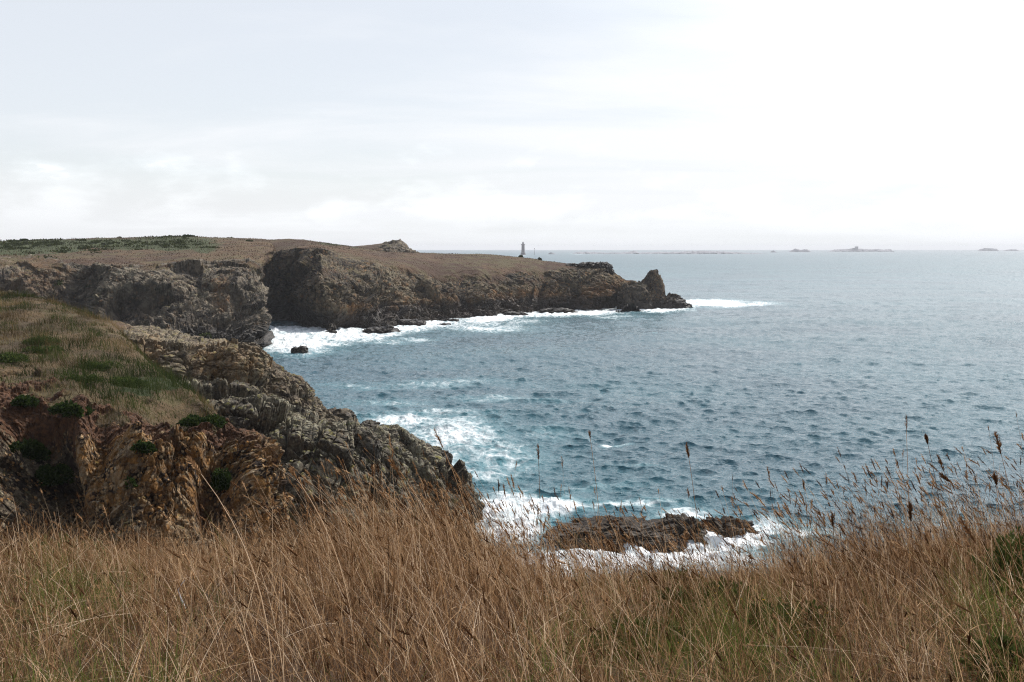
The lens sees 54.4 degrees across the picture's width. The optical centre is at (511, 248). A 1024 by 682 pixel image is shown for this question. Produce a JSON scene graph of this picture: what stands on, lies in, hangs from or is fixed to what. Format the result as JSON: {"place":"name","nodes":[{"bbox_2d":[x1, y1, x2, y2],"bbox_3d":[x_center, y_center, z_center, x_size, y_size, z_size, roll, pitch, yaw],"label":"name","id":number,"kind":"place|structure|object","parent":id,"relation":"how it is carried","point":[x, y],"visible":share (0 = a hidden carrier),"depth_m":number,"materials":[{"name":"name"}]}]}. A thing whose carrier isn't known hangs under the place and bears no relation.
{"place":"outdoors","nodes":[
{"label":"outdoors","id":0,"kind":"place"},
{"bbox_2d":[0,286,220,433],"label":"hillside grass","id":1,"kind":"structure","parent":0,"point":[163,375],"depth_m":53.65,"materials":[{"name":"green plant"}]},
{"bbox_2d":[0,237,274,346],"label":"cove cliff","id":2,"kind":"structure","parent":0,"point":[226,298],"depth_m":215.85,"materials":[{"name":"grey stone"}]},
{"bbox_2d":[0,235,572,339],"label":"heath scrub","id":3,"kind":"object","parent":2,"relation":"on","point":[11,243],"visible":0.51,"depth_m":293.73,"materials":[{"name":"plant"}]},
{"bbox_2d":[0,294,300,565],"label":"grassy slope","id":4,"kind":"structure","parent":0,"point":[101,460],"depth_m":41.41,"materials":[{"name":"brown stone"}]},
{"bbox_2d":[0,351,28,363],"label":"slope bush","id":5,"kind":"object","parent":4,"relation":"on","point":[8,357],"visible":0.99,"depth_m":50.98,"materials":[{"name":"green plant"}]},
{"bbox_2d":[9,394,39,407],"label":"cliff bush","id":6,"kind":"object","parent":4,"relation":"on","point":[23,400],"visible":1,"depth_m":43.54,"materials":[{"name":"green plant"}]},
{"bbox_2d":[9,438,51,461],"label":"cliff bush","id":7,"kind":"object","parent":4,"relation":"on","point":[35,449],"visible":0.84,"depth_m":42.46,"materials":[{"name":"green plant"}]},
{"bbox_2d":[21,335,60,344],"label":"slope bush","id":8,"kind":"object","parent":4,"relation":"on","point":[49,338],"visible":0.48,"depth_m":57.56,"materials":[{"name":"green plant"}]},
{"bbox_2d":[21,344,64,353],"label":"slope bush","id":9,"kind":"object","parent":4,"relation":"on","point":[40,349],"visible":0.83,"depth_m":54.89,"materials":[{"name":"green plant"}]},
{"bbox_2d":[34,462,74,486],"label":"cliff bush","id":10,"kind":"object","parent":4,"relation":"on","point":[48,474],"visible":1,"depth_m":41.93,"materials":[{"name":"green plant"}]},
{"bbox_2d":[47,399,95,417],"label":"cliff bush","id":11,"kind":"object","parent":4,"relation":"on","point":[67,409],"visible":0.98,"depth_m":42.30,"materials":[{"name":"green plant"}]},
{"bbox_2d":[56,370,104,383],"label":"slope bush","id":12,"kind":"object","parent":4,"relation":"on","point":[89,377],"visible":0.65,"depth_m":48.57,"materials":[{"name":"green plant"}]},
{"bbox_2d":[73,359,123,371],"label":"slope bush","id":13,"kind":"object","parent":4,"relation":"on","point":[104,366],"visible":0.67,"depth_m":52.32,"materials":[{"name":"green plant"}]},
{"bbox_2d":[105,375,148,388],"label":"slope bush","id":14,"kind":"object","parent":4,"relation":"on","point":[118,379],"visible":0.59,"depth_m":50.33,"materials":[{"name":"green plant"}]},
{"bbox_2d":[123,476,138,489],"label":"cliff bush","id":15,"kind":"object","parent":4,"relation":"on","point":[132,481],"visible":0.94,"depth_m":37.49,"materials":[{"name":"green plant"}]},
{"bbox_2d":[130,439,156,453],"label":"cliff bush","id":16,"kind":"object","parent":4,"relation":"on","point":[146,447],"visible":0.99,"depth_m":38.13,"materials":[{"name":"green plant"}]},
{"bbox_2d":[176,413,227,427],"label":"cliff bush","id":17,"kind":"object","parent":4,"relation":"on","point":[214,419],"visible":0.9,"depth_m":45.68,"materials":[{"name":"green plant"}]},
{"bbox_2d":[209,467,231,491],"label":"cliff bush","id":18,"kind":"object","parent":4,"relation":"on","point":[221,479],"visible":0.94,"depth_m":40.95,"materials":[{"name":"green plant"}]},
{"bbox_2d":[107,320,343,421],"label":"rock outcrop","id":19,"kind":"object","parent":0,"point":[201,358],"visible":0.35,"depth_m":88.66,"materials":[{"name":"grey stone"}]},
{"bbox_2d":[179,378,484,556],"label":"rock ridge","id":20,"kind":"object","parent":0,"point":[304,438],"visible":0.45,"depth_m":60.72,"materials":[{"name":"grey stone"}]},
{"bbox_2d":[327,407,356,419],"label":"boulder","id":21,"kind":"object","parent":20,"relation":"on","point":[345,413],"visible":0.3,"depth_m":108.10,"materials":[{"name":"grey stone"}]},
{"bbox_2d":[353,428,382,462],"bbox_3d":[-8.879,12.237,59.962,2.264,2.821,1.508,0,0,0],"label":"boulder","id":22,"kind":"object","parent":20,"relation":"on","point":[369,439],"visible":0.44,"depth_m":59.46,"materials":[{"name":"grey stone"}]},
{"bbox_2d":[360,419,379,426],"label":"boulder","id":23,"kind":"object","parent":20,"relation":"on","point":[370,423],"visible":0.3,"depth_m":68.23,"materials":[{"name":"grey stone"}]},
{"bbox_2d":[441,450,452,468],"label":"boulder","id":24,"kind":"object","parent":20,"relation":"on","point":[449,456],"visible":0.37,"depth_m":68.18,"materials":[{"name":"grey stone"}]},
{"bbox_2d":[262,239,640,333],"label":"headland","id":25,"kind":"structure","parent":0,"point":[306,290],"depth_m":291.52,"materials":[{"name":"brown stone"}]},
{"bbox_2d":[354,239,419,252],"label":"rocky knoll","id":26,"kind":"structure","parent":25,"relation":"on","point":[399,245],"depth_m":433.44,"materials":[{"name":"grey stone"}]},
{"bbox_2d":[566,263,577,266],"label":"crag","id":27,"kind":"structure","parent":25,"relation":"on","point":[572,264],"depth_m":341.83,"materials":[{"name":"grey stone"}]},
{"bbox_2d":[578,262,595,268],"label":"crag","id":28,"kind":"structure","parent":25,"relation":"on","point":[588,265],"depth_m":338.78,"materials":[{"name":"grey stone"}]},
{"bbox_2d":[593,261,612,268],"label":"crag","id":29,"kind":"structure","parent":25,"relation":"on","point":[605,265],"depth_m":337.51,"materials":[{"name":"grey stone"}]},
{"bbox_2d":[605,268,613,274],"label":"crag","id":30,"kind":"structure","parent":25,"relation":"on","point":[610,271],"depth_m":335.38,"materials":[{"name":"grey stone"}]},
{"bbox_2d":[0,482,1023,681],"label":"clifftop ground","id":31,"kind":"structure","parent":0,"point":[370,656],"depth_m":6.67,"materials":[{"name":"brown plant"}]},
{"bbox_2d":[5,531,104,563],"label":"grass","id":32,"kind":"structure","parent":31,"relation":"on","point":[65,534],"depth_m":11.60,"materials":[{"name":"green plant"}]},
{"bbox_2d":[186,456,272,681],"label":"grass stalk","id":33,"kind":"object","parent":31,"relation":"on","point":[193,463],"depth_m":5.20,"materials":[{"name":"brown plant"}]},
{"bbox_2d":[288,468,354,657],"bbox_3d":[-1.071,1.780,5.599,0.383,1.096,0.032,0,0,0],"label":"grass stalk","id":34,"kind":"object","parent":31,"relation":"on","point":[292,472],"depth_m":5.60,"materials":[{"name":"brown plant"}]},
{"bbox_2d":[388,455,450,649],"bbox_3d":[-0.561,1.855,6.000,0.389,1.215,0.050,0,0,0],"label":"grass stalk","id":35,"kind":"object","parent":31,"relation":"on","point":[393,465],"depth_m":6.00,"materials":[{"name":"brown plant"}]},
{"bbox_2d":[433,427,484,625],"bbox_3d":[-0.374,1.968,7.002,0.371,1.420,0.046,0,0,0],"label":"grass stalk","id":36,"kind":"object","parent":31,"relation":"on","point":[437,436],"depth_m":7.00,"materials":[{"name":"brown plant"}]},
{"bbox_2d":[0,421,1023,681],"bbox_3d":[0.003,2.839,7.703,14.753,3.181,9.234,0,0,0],"label":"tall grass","id":37,"kind":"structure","parent":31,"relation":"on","point":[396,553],"depth_m":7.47,"materials":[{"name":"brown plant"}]},
{"bbox_2d":[0,414,1023,681],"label":"seed heads","id":38,"kind":"object","parent":31,"relation":"on","point":[610,544],"visible":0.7,"depth_m":8.20,"materials":[{"name":"brown plant"}]},
{"bbox_2d":[536,443,542,628],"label":"grass stalk","id":39,"kind":"object","parent":31,"relation":"on","point":[540,515],"depth_m":7.60,"materials":[{"name":"brown plant"}]},
{"bbox_2d":[588,430,604,619],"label":"grass stalk","id":40,"kind":"object","parent":31,"relation":"on","point":[589,431],"depth_m":8.20,"materials":[{"name":"brown plant"}]},
{"bbox_2d":[589,615,701,658],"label":"gorse bush","id":41,"kind":"object","parent":31,"relation":"on","point":[640,623],"visible":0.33,"depth_m":7.24,"materials":[{"name":"green plant"}]},
{"bbox_2d":[626,568,712,594],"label":"gorse bush","id":42,"kind":"object","parent":31,"relation":"on","point":[666,580],"visible":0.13,"depth_m":10.17,"materials":[{"name":"green plant"}]},
{"bbox_2d":[685,442,704,631],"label":"grass stalk","id":43,"kind":"object","parent":31,"relation":"on","point":[687,450],"depth_m":7.40,"materials":[{"name":"brown plant"}]},
{"bbox_2d":[644,576,772,627],"bbox_3d":[1.685,3.012,8.419,1.139,0.388,0.924,0,0,0],"label":"gorse bush","id":44,"kind":"object","parent":31,"relation":"on","point":[680,594],"visible":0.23,"depth_m":8.41,"materials":[{"name":"green plant"}]},
{"bbox_2d":[737,597,845,645],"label":"gorse bush","id":45,"kind":"object","parent":31,"relation":"on","point":[786,612],"visible":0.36,"depth_m":7.26,"materials":[{"name":"green plant"}]},
{"bbox_2d":[830,513,839,643],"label":"grass stalk","id":46,"kind":"object","parent":31,"relation":"on","point":[832,518],"depth_m":6.40,"materials":[{"name":"brown plant"}]},
{"bbox_2d":[904,416,909,573],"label":"grass stalk","id":47,"kind":"object","parent":31,"relation":"on","point":[906,423],"depth_m":8.00,"materials":[{"name":"brown plant"}]},
{"bbox_2d":[907,502,916,653],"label":"grass stalk","id":48,"kind":"object","parent":31,"relation":"on","point":[910,508],"depth_m":6.00,"materials":[{"name":"brown plant"}]},
{"bbox_2d":[924,433,951,625],"bbox_3d":[3.079,2.060,7.201,0.208,1.444,0.037,0,0,0],"label":"grass stalk","id":49,"kind":"object","parent":31,"relation":"on","point":[926,437],"depth_m":7.20,"materials":[{"name":"brown plant"}]},
{"bbox_2d":[936,454,975,619],"bbox_3d":[3.299,2.152,7.398,0.303,1.251,0.045,0,0,0],"label":"grass stalk","id":50,"kind":"object","parent":31,"relation":"on","point":[940,462],"depth_m":7.40,"materials":[{"name":"brown plant"}]},
{"bbox_2d":[937,471,1013,627],"bbox_3d":[3.264,2.137,7.000,0.539,1.135,0.047,0,0,0],"label":"grass stalk","id":51,"kind":"object","parent":31,"relation":"on","point":[944,477],"depth_m":7.00,"materials":[{"name":"brown plant"}]},
{"bbox_2d":[958,516,1020,678],"bbox_3d":[2.594,1.965,5.399,0.358,1.026,0.053,0,0,0],"label":"grass stalk","id":52,"kind":"object","parent":31,"relation":"on","point":[966,529],"depth_m":5.40,"materials":[{"name":"brown plant"}]},
{"bbox_2d":[958,631,1023,681],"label":"bush","id":53,"kind":"object","parent":31,"relation":"on","point":[1005,640],"visible":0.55,"depth_m":5.92,"materials":[{"name":"green plant"}]},
{"bbox_2d":[967,525,1023,592],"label":"bush","id":54,"kind":"object","parent":31,"relation":"on","point":[1015,555],"visible":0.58,"depth_m":8.13,"materials":[{"name":"green plant"}]},
{"bbox_2d":[992,473,1019,633],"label":"grass stalk","id":55,"kind":"object","parent":31,"relation":"on","point":[994,477],"depth_m":6.90,"materials":[{"name":"brown plant"}]},
{"bbox_2d":[993,431,1023,572],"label":"grass stalk","id":56,"kind":"object","parent":31,"relation":"on","point":[998,443],"depth_m":6.60,"materials":[{"name":"brown plant"}]},
{"bbox_2d":[0,0,1023,249],"label":"sky","id":57,"kind":"structure","parent":0,"point":[424,124],"materials":[{"name":"white"}]},
{"bbox_2d":[262,250,1023,582],"bbox_3d":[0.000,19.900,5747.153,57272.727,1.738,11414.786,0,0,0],"label":"sea","id":58,"kind":"structure","parent":0,"point":[748,368],"depth_m":143.96,"materials":[{"name":"liquid"}]},
{"bbox_2d":[291,346,301,352],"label":"surf rock","id":59,"kind":"object","parent":58,"relation":"in","point":[295,349],"visible":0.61,"depth_m":191.06,"materials":[{"name":"grey stone"}]},
{"bbox_2d":[299,345,308,353],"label":"surf rock","id":60,"kind":"object","parent":58,"relation":"in","point":[303,349],"visible":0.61,"depth_m":191.17,"materials":[{"name":"grey stone"}]},
{"bbox_2d":[362,325,400,333],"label":"surf rock","id":61,"kind":"object","parent":58,"relation":"in","point":[384,329],"visible":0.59,"depth_m":235.57,"materials":[{"name":"grey stone"}]},
{"bbox_2d":[397,319,426,325],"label":"surf rock","id":62,"kind":"object","parent":58,"relation":"in","point":[410,322],"visible":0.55,"depth_m":258.25,"materials":[{"name":"grey stone"}]},
{"bbox_2d":[443,318,458,321],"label":"surf rock","id":63,"kind":"object","parent":58,"relation":"in","point":[453,319],"visible":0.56,"depth_m":273.02,"materials":[{"name":"grey stone"}]},
{"bbox_2d":[503,311,527,315],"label":"surf rock","id":64,"kind":"object","parent":58,"relation":"in","point":[511,313],"visible":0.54,"depth_m":296.29,"materials":[{"name":"grey stone"}]},
{"bbox_2d":[520,242,525,254],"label":"lighthouse","id":65,"kind":"object","parent":58,"relation":"in","point":[523,249],"visible":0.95,"depth_m":2855.88,"materials":[{"name":"paint"}]},
{"bbox_2d":[538,307,577,313],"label":"surf rock","id":66,"kind":"object","parent":58,"relation":"in","point":[557,310],"visible":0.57,"depth_m":306.69,"materials":[{"name":"grey stone"}]},
{"bbox_2d":[542,515,692,552],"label":"reef rock","id":67,"kind":"object","parent":58,"relation":"in","point":[604,524],"visible":0.52,"depth_m":67.02,"materials":[{"name":"brown stone"}]},
{"bbox_2d":[614,281,653,308],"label":"shore rock","id":68,"kind":"object","parent":58,"relation":"in","point":[639,295],"visible":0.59,"depth_m":324.84,"materials":[{"name":"grey stone"}]},
{"bbox_2d":[638,269,665,308],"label":"sea stack","id":69,"kind":"object","parent":58,"relation":"in","point":[652,280],"visible":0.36,"depth_m":330.21,"materials":[{"name":"grey stone"}]},
{"bbox_2d":[572,251,762,253],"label":"island","id":70,"kind":"structure","parent":58,"relation":"on","point":[692,252],"depth_m":3483.77,"materials":[{"name":"grey stone"}]},
{"bbox_2d":[655,295,685,308],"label":"shore rock","id":71,"kind":"object","parent":58,"relation":"in","point":[668,302],"visible":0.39,"depth_m":328.26,"materials":[{"name":"grey stone"}]},
{"bbox_2d":[667,292,680,297],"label":"shore rock","id":72,"kind":"object","parent":58,"relation":"in","point":[672,295],"visible":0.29,"depth_m":332.59,"materials":[{"name":"grey stone"}]},
{"bbox_2d":[660,513,708,546],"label":"reef rock","id":73,"kind":"object","parent":58,"relation":"in","point":[677,518],"visible":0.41,"depth_m":67.66,"materials":[{"name":"stone"}]},
{"bbox_2d":[682,303,692,307],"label":"shore rock","id":74,"kind":"object","parent":58,"relation":"in","point":[687,305],"visible":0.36,"depth_m":330.17,"materials":[{"name":"grey stone"}]},
{"bbox_2d":[701,516,760,537],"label":"reef rock","id":75,"kind":"object","parent":58,"relation":"in","point":[723,531],"visible":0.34,"depth_m":69.03,"materials":[{"name":"brown stone"}]},
{"bbox_2d":[789,249,810,251],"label":"islet","id":76,"kind":"object","parent":58,"relation":"in","point":[798,250],"visible":0.85,"depth_m":5193.06,"materials":[{"name":"grey stone"}]},
{"bbox_2d":[827,248,894,251],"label":"islet","id":77,"kind":"object","parent":58,"relation":"in","point":[862,250],"visible":0.91,"depth_m":5584.59,"materials":[{"name":"grey stone"}]},
{"bbox_2d":[978,248,998,250],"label":"islet","id":78,"kind":"object","parent":58,"relation":"in","point":[988,249],"visible":0.82,"depth_m":6792.53,"materials":[{"name":"grey stone"}]}
]}

